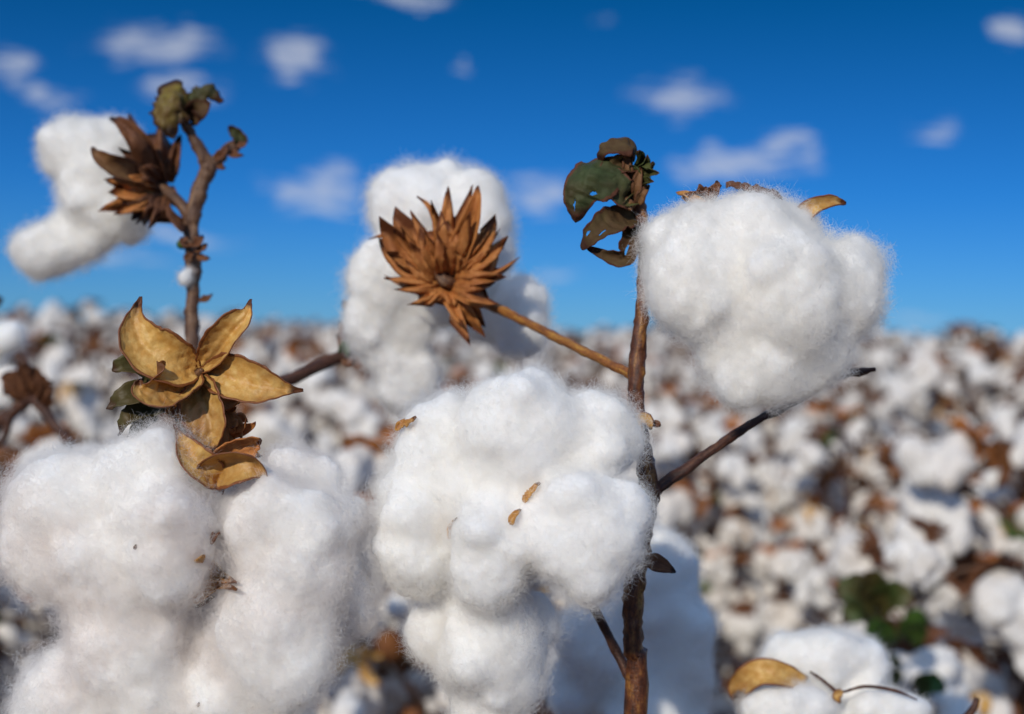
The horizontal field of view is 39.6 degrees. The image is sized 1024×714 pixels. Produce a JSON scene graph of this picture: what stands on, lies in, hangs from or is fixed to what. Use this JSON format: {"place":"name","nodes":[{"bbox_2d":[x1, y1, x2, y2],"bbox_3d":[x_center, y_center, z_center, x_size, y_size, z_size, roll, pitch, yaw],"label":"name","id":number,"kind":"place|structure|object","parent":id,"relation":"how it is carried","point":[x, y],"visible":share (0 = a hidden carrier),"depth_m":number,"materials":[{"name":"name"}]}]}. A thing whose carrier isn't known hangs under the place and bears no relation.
{"place":"outdoors","nodes":[
{"label":"outdoors","id":0,"kind":"place"},
{"bbox_2d":[52,562,922,697],"bbox_3d":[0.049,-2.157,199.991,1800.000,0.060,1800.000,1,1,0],"label":"ground","id":1,"kind":"structure","parent":0,"point":[735,568],"depth_m":4.46,"materials":[{"name":"soil"}]},
{"bbox_2d":[0,302,31,326],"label":"cotton plant","id":2,"kind":"object","parent":1,"relation":"on","point":[24,312],"visible":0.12,"depth_m":6.12,"materials":[{"name":"white plant"}]},
{"bbox_2d":[0,470,40,713],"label":"cotton plant","id":3,"kind":"object","parent":1,"relation":"on","point":[12,637],"visible":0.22,"depth_m":1.54,"materials":[{"name":"white plant"}]},
{"bbox_2d":[0,593,64,713],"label":"cotton plant","id":4,"kind":"object","parent":1,"relation":"on","point":[36,627],"visible":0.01,"depth_m":1.99,"materials":[{"name":"white plant"}]},
{"bbox_2d":[0,297,73,446],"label":"cotton plant","id":5,"kind":"object","parent":1,"relation":"on","point":[24,385],"visible":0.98,"depth_m":0.85,"materials":[{"name":"plant"}]},
{"bbox_2d":[0,421,98,660],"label":"cotton plant","id":6,"kind":"object","parent":1,"relation":"on","point":[34,434],"visible":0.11,"depth_m":1.40,"materials":[{"name":"white plant"}]},
{"bbox_2d":[0,313,100,712],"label":"cotton plant","id":7,"kind":"object","parent":1,"relation":"on","point":[49,355],"visible":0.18,"depth_m":2.36,"materials":[{"name":"white plant"}]},
{"bbox_2d":[26,322,74,331],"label":"cotton plant","id":8,"kind":"object","parent":1,"relation":"on","point":[68,324],"visible":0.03,"depth_m":6.60,"materials":[{"name":"white plant"}]},
{"bbox_2d":[22,297,126,450],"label":"cotton plant","id":9,"kind":"object","parent":1,"relation":"on","point":[54,315],"visible":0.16,"depth_m":4.38,"materials":[{"name":"white plant"}]},
{"bbox_2d":[56,345,93,421],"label":"cotton plant","id":10,"kind":"object","parent":1,"relation":"on","point":[80,350],"visible":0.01,"depth_m":3.81,"materials":[{"name":"white plant"}]},
{"bbox_2d":[70,325,92,347],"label":"cotton plant","id":11,"kind":"object","parent":1,"relation":"on","point":[84,328],"visible":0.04,"depth_m":6.59,"materials":[{"name":"plant"}]},
{"bbox_2d":[25,355,158,632],"bbox_3d":[-0.826,0.458,2.765,0.318,0.921,0.349,2,1,28],"label":"cotton plant","id":12,"kind":"object","parent":1,"relation":"on","point":[86,369],"visible":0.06,"depth_m":2.80,"materials":[{"name":"white plant"}]},
{"bbox_2d":[67,343,121,368],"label":"cotton plant","id":13,"kind":"object","parent":1,"relation":"on","point":[69,362],"visible":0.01,"depth_m":4.31,"materials":[{"name":"white plant"}]},
{"bbox_2d":[76,414,117,444],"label":"cotton plant","id":14,"kind":"object","parent":1,"relation":"on","point":[109,421],"visible":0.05,"depth_m":3.24,"materials":[{"name":"white plant"}]},
{"bbox_2d":[84,318,115,339],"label":"cotton plant","id":15,"kind":"object","parent":1,"relation":"on","point":[102,325],"depth_m":6.92,"materials":[{"name":"white plant"}]},
{"bbox_2d":[68,350,138,431],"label":"cotton plant","id":16,"kind":"object","parent":1,"relation":"on","point":[98,354],"visible":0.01,"depth_m":3.64,"materials":[{"name":"white plant"}]},
{"bbox_2d":[55,325,159,424],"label":"cotton plant","id":17,"kind":"object","parent":1,"relation":"on","point":[66,334],"visible":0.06,"depth_m":3.72,"materials":[{"name":"white plant"}]},
{"bbox_2d":[103,309,152,331],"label":"cotton plant","id":18,"kind":"object","parent":1,"relation":"on","point":[110,328],"visible":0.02,"depth_m":7.13,"materials":[{"name":"white plant"}]},
{"bbox_2d":[145,315,178,327],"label":"cotton plant","id":19,"kind":"object","parent":1,"relation":"on","point":[165,323],"depth_m":6.42,"materials":[{"name":"white plant"}]},
{"bbox_2d":[168,319,184,332],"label":"cotton plant","id":20,"kind":"object","parent":1,"relation":"on","point":[178,326],"visible":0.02,"depth_m":4.77,"materials":[{"name":"white plant"}]},
{"bbox_2d":[161,307,200,321],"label":"cotton plant","id":21,"kind":"object","parent":1,"relation":"on","point":[170,315],"visible":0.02,"depth_m":5.16,"materials":[{"name":"white plant"}]},
{"bbox_2d":[124,420,244,503],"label":"cotton plant","id":22,"kind":"object","parent":1,"relation":"on","point":[226,492],"depth_m":1.92,"materials":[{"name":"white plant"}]},
{"bbox_2d":[100,401,303,502],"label":"cotton plant","id":23,"kind":"object","parent":1,"relation":"on","point":[267,424],"visible":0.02,"depth_m":2.32,"materials":[{"name":"white plant"}]},
{"bbox_2d":[0,79,406,713],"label":"cotton plant","id":24,"kind":"object","parent":1,"relation":"on","point":[152,575],"visible":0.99,"depth_m":0.50,"materials":[{"name":"white plant"}]},
{"bbox_2d":[160,347,254,510],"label":"cotton plant","id":25,"kind":"object","parent":1,"relation":"on","point":[248,354],"visible":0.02,"depth_m":2.64,"materials":[{"name":"white plant"}]},
{"bbox_2d":[177,312,269,362],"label":"cotton plant","id":26,"kind":"object","parent":1,"relation":"on","point":[207,321],"visible":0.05,"depth_m":4.27,"materials":[{"name":"white plant"}]},
{"bbox_2d":[213,328,274,511],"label":"cotton plant","id":27,"kind":"object","parent":1,"relation":"on","point":[264,340],"visible":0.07,"depth_m":4.08,"materials":[{"name":"white plant"}]},
{"bbox_2d":[236,395,311,464],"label":"cotton plant","id":28,"kind":"object","parent":1,"relation":"on","point":[296,400],"visible":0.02,"depth_m":3.01,"materials":[{"name":"white plant"}]},
{"bbox_2d":[270,346,278,363],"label":"cotton plant","id":29,"kind":"object","parent":1,"relation":"on","point":[274,360],"depth_m":5.78,"materials":[{"name":"white plant"}]},
{"bbox_2d":[254,315,308,361],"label":"cotton plant","id":30,"kind":"object","parent":1,"relation":"on","point":[300,328],"visible":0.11,"depth_m":6.15,"materials":[{"name":"white plant"}]},
{"bbox_2d":[235,354,336,406],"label":"cotton plant","id":31,"kind":"object","parent":1,"relation":"on","point":[269,364],"visible":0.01,"depth_m":3.90,"materials":[{"name":"white plant"}]},
{"bbox_2d":[259,337,355,462],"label":"cotton plant","id":32,"kind":"object","parent":1,"relation":"on","point":[293,357],"visible":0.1,"depth_m":2.71,"materials":[{"name":"white plant"}]},
{"bbox_2d":[301,322,344,377],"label":"cotton plant","id":33,"kind":"object","parent":1,"relation":"on","point":[329,338],"visible":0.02,"depth_m":5.19,"materials":[{"name":"white plant"}]},
{"bbox_2d":[217,511,444,713],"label":"cotton plant","id":34,"kind":"object","parent":1,"relation":"on","point":[358,692],"visible":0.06,"depth_m":1.43,"materials":[{"name":"white plant"}]},
{"bbox_2d":[282,368,399,679],"bbox_3d":[-0.320,0.471,2.543,0.319,0.925,0.350,1,1,-4],"label":"cotton plant","id":35,"kind":"object","parent":1,"relation":"on","point":[341,411],"visible":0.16,"depth_m":2.43,"materials":[{"name":"white plant"}]},
{"bbox_2d":[307,377,385,585],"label":"cotton plant","id":36,"kind":"object","parent":1,"relation":"on","point":[311,419],"depth_m":2.87,"materials":[{"name":"white plant"}]},
{"bbox_2d":[359,392,460,713],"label":"cotton plant","id":37,"kind":"object","parent":1,"relation":"on","point":[434,706],"visible":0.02,"depth_m":1.94,"materials":[{"name":"white plant"}]},
{"bbox_2d":[370,385,461,701],"bbox_3d":[-0.159,0.490,2.286,0.265,0.898,0.346,2,1,25],"label":"cotton plant","id":38,"kind":"object","parent":1,"relation":"on","point":[426,691],"visible":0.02,"depth_m":2.12,"materials":[{"name":"plant"}]},
{"bbox_2d":[408,367,465,671],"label":"cotton plant","id":39,"kind":"object","parent":1,"relation":"on","point":[411,668],"depth_m":3.99,"materials":[{"name":"white plant"}]},
{"bbox_2d":[333,414,543,713],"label":"cotton plant","id":40,"kind":"object","parent":1,"relation":"on","point":[397,696],"visible":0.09,"depth_m":1.50,"materials":[{"name":"white plant"}]},
{"bbox_2d":[431,339,476,372],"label":"cotton plant","id":41,"kind":"object","parent":1,"relation":"on","point":[460,350],"visible":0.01,"depth_m":4.93,"materials":[{"name":"white plant"}]},
{"bbox_2d":[437,359,476,380],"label":"cotton plant","id":42,"kind":"object","parent":1,"relation":"on","point":[470,369],"visible":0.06,"depth_m":5.24,"materials":[{"name":"white plant"}]},
{"bbox_2d":[427,326,494,371],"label":"cotton plant","id":43,"kind":"object","parent":1,"relation":"on","point":[446,341],"visible":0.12,"depth_m":5.66,"materials":[{"name":"white plant"}]},
{"bbox_2d":[447,366,479,391],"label":"cotton plant","id":44,"kind":"object","parent":1,"relation":"on","point":[456,375],"visible":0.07,"depth_m":3.19,"materials":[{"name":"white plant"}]},
{"bbox_2d":[447,357,520,395],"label":"cotton plant","id":45,"kind":"object","parent":1,"relation":"on","point":[488,363],"visible":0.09,"depth_m":3.62,"materials":[{"name":"white plant"}]},
{"bbox_2d":[465,355,522,382],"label":"cotton plant","id":46,"kind":"object","parent":1,"relation":"on","point":[494,359],"visible":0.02,"depth_m":4.65,"materials":[{"name":"white plant"}]},
{"bbox_2d":[436,577,572,713],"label":"cotton plant","id":47,"kind":"object","parent":1,"relation":"on","point":[441,694],"visible":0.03,"depth_m":1.45,"materials":[{"name":"white plant"}]},
{"bbox_2d":[2,313,1022,364],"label":"cotton field","id":48,"kind":"structure","parent":1,"relation":"on","point":[316,333],"depth_m":8.94,"materials":[{"name":"white plant"}]},
{"bbox_2d":[494,341,555,369],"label":"cotton plant","id":49,"kind":"object","parent":1,"relation":"on","point":[509,361],"visible":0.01,"depth_m":6.12,"materials":[{"name":"white plant"}]},
{"bbox_2d":[528,576,552,708],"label":"cotton plant","id":50,"kind":"object","parent":1,"relation":"on","point":[544,693],"depth_m":1.91,"materials":[{"name":"white plant"}]},
{"bbox_2d":[527,332,612,388],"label":"cotton plant","id":51,"kind":"object","parent":1,"relation":"on","point":[600,345],"visible":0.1,"depth_m":4.38,"materials":[{"name":"white plant"}]},
{"bbox_2d":[549,367,600,394],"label":"cotton plant","id":52,"kind":"object","parent":1,"relation":"on","point":[565,374],"visible":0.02,"depth_m":2.85,"materials":[{"name":"white plant"}]},
{"bbox_2d":[566,330,587,364],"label":"cotton plant","id":53,"kind":"object","parent":1,"relation":"on","point":[578,339],"visible":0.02,"depth_m":7.34,"materials":[{"name":"white plant"}]},
{"bbox_2d":[566,361,627,396],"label":"cotton plant","id":54,"kind":"object","parent":1,"relation":"on","point":[611,375],"depth_m":4.34,"materials":[{"name":"white plant"}]},
{"bbox_2d":[567,345,629,405],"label":"cotton plant","id":55,"kind":"object","parent":1,"relation":"on","point":[578,372],"visible":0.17,"depth_m":3.19,"materials":[{"name":"white plant"}]},
{"bbox_2d":[585,327,625,364],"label":"cotton plant","id":56,"kind":"object","parent":1,"relation":"on","point":[592,334],"visible":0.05,"depth_m":6.39,"materials":[{"name":"white plant"}]},
{"bbox_2d":[602,384,619,398],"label":"cotton plant","id":57,"kind":"object","parent":1,"relation":"on","point":[613,387],"visible":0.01,"depth_m":3.98,"materials":[{"name":"white plant"}]},
{"bbox_2d":[582,344,647,391],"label":"cotton plant","id":58,"kind":"object","parent":1,"relation":"on","point":[589,375],"visible":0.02,"depth_m":4.85,"materials":[{"name":"white plant"}]},
{"bbox_2d":[330,137,900,713],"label":"cotton plant","id":59,"kind":"object","parent":1,"relation":"on","point":[494,497],"visible":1,"depth_m":0.53,"materials":[{"name":"white plant"}]},
{"bbox_2d":[616,320,689,367],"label":"cotton plant","id":60,"kind":"object","parent":1,"relation":"on","point":[623,337],"visible":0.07,"depth_m":5.59,"materials":[{"name":"white plant"}]},
{"bbox_2d":[657,334,677,354],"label":"cotton plant","id":61,"kind":"object","parent":1,"relation":"on","point":[662,344],"visible":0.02,"depth_m":5.88,"materials":[{"name":"white plant"}]},
{"bbox_2d":[646,348,689,393],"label":"cotton plant","id":62,"kind":"object","parent":1,"relation":"on","point":[678,354],"visible":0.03,"depth_m":4.87,"materials":[{"name":"white plant"}]},
{"bbox_2d":[665,346,690,373],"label":"cotton plant","id":63,"kind":"object","parent":1,"relation":"on","point":[673,360],"visible":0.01,"depth_m":5.20,"materials":[{"name":"white plant"}]},
{"bbox_2d":[644,351,726,473],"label":"cotton plant","id":64,"kind":"object","parent":1,"relation":"on","point":[657,391],"visible":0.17,"depth_m":3.13,"materials":[{"name":"white plant"}]},
{"bbox_2d":[645,390,739,663],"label":"cotton plant","id":65,"kind":"object","parent":1,"relation":"on","point":[692,411],"visible":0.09,"depth_m":2.68,"materials":[{"name":"white plant"}]},
{"bbox_2d":[620,411,770,713],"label":"cotton plant","id":66,"kind":"object","parent":1,"relation":"on","point":[713,430],"visible":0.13,"depth_m":2.24,"materials":[{"name":"white plant"}]},
{"bbox_2d":[660,353,730,439],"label":"cotton plant","id":67,"kind":"object","parent":1,"relation":"on","point":[693,388],"visible":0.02,"depth_m":4.57,"materials":[{"name":"white plant"}]},
{"bbox_2d":[659,396,733,692],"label":"cotton plant","id":68,"kind":"object","parent":1,"relation":"on","point":[673,415],"visible":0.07,"depth_m":2.64,"materials":[{"name":"white plant"}]},
{"bbox_2d":[656,416,769,713],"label":"cotton plant","id":69,"kind":"object","parent":1,"relation":"on","point":[675,443],"visible":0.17,"depth_m":2.23,"materials":[{"name":"white plant"}]},
{"bbox_2d":[656,447,784,694],"bbox_3d":[0.303,0.542,2.214,0.302,0.814,0.294,0,1,-43],"label":"cotton plant","id":70,"kind":"object","parent":1,"relation":"on","point":[733,535],"visible":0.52,"depth_m":2.18,"materials":[{"name":"white plant"}]},
{"bbox_2d":[683,355,805,587],"bbox_3d":[0.528,0.457,3.248,0.287,0.970,0.374,2,1,41],"label":"cotton plant","id":71,"kind":"object","parent":1,"relation":"on","point":[771,428],"visible":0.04,"depth_m":3.17,"materials":[{"name":"white plant"}]},
{"bbox_2d":[738,403,788,568],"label":"cotton plant","id":72,"kind":"object","parent":1,"relation":"on","point":[740,566],"depth_m":4.12,"materials":[{"name":"white plant"}]},
{"bbox_2d":[736,418,852,661],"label":"cotton plant","id":73,"kind":"object","parent":1,"relation":"on","point":[779,531],"visible":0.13,"depth_m":3.13,"materials":[{"name":"white plant"}]},
{"bbox_2d":[758,389,842,520],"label":"cotton plant","id":74,"kind":"object","parent":1,"relation":"on","point":[779,459],"visible":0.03,"depth_m":3.98,"materials":[{"name":"white plant"}]},
{"bbox_2d":[762,362,873,614],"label":"cotton plant","id":75,"kind":"object","parent":1,"relation":"on","point":[803,414],"visible":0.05,"depth_m":3.66,"materials":[{"name":"white plant"}]},
{"bbox_2d":[753,396,888,628],"bbox_3d":[0.644,0.511,2.886,0.319,0.870,0.296,2,1,13],"label":"cotton plant","id":76,"kind":"object","parent":1,"relation":"on","point":[850,421],"visible":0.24,"depth_m":2.84,"materials":[{"name":"white plant"}]},
{"bbox_2d":[774,365,901,588],"bbox_3d":[0.812,0.480,3.594,0.346,0.928,0.408,1,1,9],"label":"cotton plant","id":77,"kind":"object","parent":1,"relation":"on","point":[880,408],"visible":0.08,"depth_m":3.57,"materials":[{"name":"white plant"}]},
{"bbox_2d":[725,422,960,713],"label":"cotton plant","id":78,"kind":"object","parent":1,"relation":"on","point":[818,453],"visible":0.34,"depth_m":2.00,"materials":[{"name":"white plant"}]},
{"bbox_2d":[727,619,979,713],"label":"cotton plant","id":79,"kind":"object","parent":1,"relation":"on","point":[826,670],"visible":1,"depth_m":0.64,"materials":[{"name":"white plant"}]},
{"bbox_2d":[832,449,929,622],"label":"cotton plant","id":80,"kind":"object","parent":1,"relation":"on","point":[859,464],"visible":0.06,"depth_m":2.86,"materials":[{"name":"white plant"}]},
{"bbox_2d":[846,335,922,451],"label":"cotton plant","id":81,"kind":"object","parent":1,"relation":"on","point":[879,356],"visible":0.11,"depth_m":4.39,"materials":[{"name":"white plant"}]},
{"bbox_2d":[840,388,929,451],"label":"cotton plant","id":82,"kind":"object","parent":1,"relation":"on","point":[884,428],"visible":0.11,"depth_m":3.94,"materials":[{"name":"white plant"}]},
{"bbox_2d":[861,322,909,353],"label":"cotton plant","id":83,"kind":"object","parent":1,"relation":"on","point":[900,338],"visible":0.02,"depth_m":5.84,"materials":[{"name":"white plant"}]},
{"bbox_2d":[828,570,946,700],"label":"cotton plant","id":84,"kind":"object","parent":1,"relation":"on","point":[866,595],"visible":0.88,"depth_m":1.15,"materials":[{"name":"green plant"}]},
{"bbox_2d":[858,351,958,440],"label":"cotton plant","id":85,"kind":"object","parent":1,"relation":"on","point":[904,359],"visible":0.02,"depth_m":4.79,"materials":[{"name":"white plant"}]},
{"bbox_2d":[884,352,938,431],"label":"cotton plant","id":86,"kind":"object","parent":1,"relation":"on","point":[921,427],"visible":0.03,"depth_m":5.29,"materials":[{"name":"white plant"}]},
{"bbox_2d":[806,513,1023,713],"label":"cotton plant","id":87,"kind":"object","parent":1,"relation":"on","point":[912,556],"visible":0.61,"depth_m":1.30,"materials":[{"name":"white plant"}]},
{"bbox_2d":[904,431,941,602],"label":"cotton plant","id":88,"kind":"object","parent":1,"relation":"on","point":[938,438],"depth_m":3.21,"materials":[{"name":"white plant"}]},
{"bbox_2d":[886,365,973,439],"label":"cotton plant","id":89,"kind":"object","parent":1,"relation":"on","point":[931,420],"visible":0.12,"depth_m":4.49,"materials":[{"name":"white plant"}]},
{"bbox_2d":[904,343,955,434],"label":"cotton plant","id":90,"kind":"object","parent":1,"relation":"on","point":[912,347],"visible":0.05,"depth_m":6.03,"materials":[{"name":"white plant"}]},
{"bbox_2d":[857,425,1015,622],"bbox_3d":[0.696,0.535,2.365,0.321,0.846,0.375,1,1,-8],"label":"cotton plant","id":91,"kind":"object","parent":1,"relation":"on","point":[878,500],"visible":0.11,"depth_m":2.32,"materials":[{"name":"white plant"}]},
{"bbox_2d":[933,386,976,434],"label":"cotton plant","id":92,"kind":"object","parent":1,"relation":"on","point":[969,408],"visible":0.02,"depth_m":5.37,"materials":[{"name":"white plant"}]},
{"bbox_2d":[887,338,1023,559],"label":"cotton plant","id":93,"kind":"object","parent":1,"relation":"on","point":[924,372],"visible":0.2,"depth_m":2.75,"materials":[{"name":"white plant"}]},
{"bbox_2d":[892,414,1023,713],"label":"cotton plant","id":94,"kind":"object","parent":1,"relation":"on","point":[941,487],"visible":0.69,"depth_m":1.47,"materials":[{"name":"white plant"}]},
{"bbox_2d":[902,323,1019,439],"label":"cotton plant","id":95,"kind":"object","parent":1,"relation":"on","point":[949,383],"visible":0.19,"depth_m":4.07,"materials":[{"name":"white plant"}]},
{"bbox_2d":[936,387,989,435],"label":"cotton plant","id":96,"kind":"object","parent":1,"relation":"on","point":[978,392],"depth_m":4.73,"materials":[{"name":"white plant"}]},
{"bbox_2d":[931,412,1004,510],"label":"cotton plant","id":97,"kind":"object","parent":1,"relation":"on","point":[971,420],"visible":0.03,"depth_m":3.03,"materials":[{"name":"white plant"}]},
{"bbox_2d":[926,441,1016,639],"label":"cotton plant","id":98,"kind":"object","parent":1,"relation":"on","point":[984,517],"visible":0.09,"depth_m":2.22,"materials":[{"name":"white plant"}]},
{"bbox_2d":[944,321,1006,409],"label":"cotton plant","id":99,"kind":"object","parent":1,"relation":"on","point":[972,330],"visible":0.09,"depth_m":5.35,"materials":[{"name":"white plant"}]},
{"bbox_2d":[948,433,1023,658],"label":"cotton plant","id":100,"kind":"object","parent":1,"relation":"on","point":[966,627],"visible":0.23,"depth_m":1.91,"materials":[{"name":"white plant"}]},
{"bbox_2d":[962,383,1023,504],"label":"cotton plant","id":101,"kind":"object","parent":1,"relation":"on","point":[1020,391],"visible":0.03,"depth_m":3.97,"materials":[{"name":"white plant"}]},
{"bbox_2d":[977,346,1023,428],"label":"cotton plant","id":102,"kind":"object","parent":1,"relation":"on","point":[1004,355],"visible":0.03,"depth_m":4.44,"materials":[{"name":"white plant"}]},
{"bbox_2d":[1003,420,1023,648],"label":"cotton plant","id":103,"kind":"object","parent":1,"relation":"on","point":[1017,455],"visible":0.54,"depth_m":1.48,"materials":[{"name":"white plant"}]},
{"bbox_2d":[1009,332,1023,357],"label":"cotton plant","id":104,"kind":"object","parent":1,"relation":"on","point":[1016,348],"visible":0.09,"depth_m":4.93,"materials":[{"name":"white plant"}]},
{"bbox_2d":[1014,346,1023,410],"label":"cotton plant","id":105,"kind":"object","parent":1,"relation":"on","point":[1018,361],"visible":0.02,"depth_m":4.61,"materials":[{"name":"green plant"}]},
{"bbox_2d":[0,0,1023,342],"label":"sky","id":106,"kind":"structure","parent":0,"point":[909,113],"materials":[{"name":"blue"}]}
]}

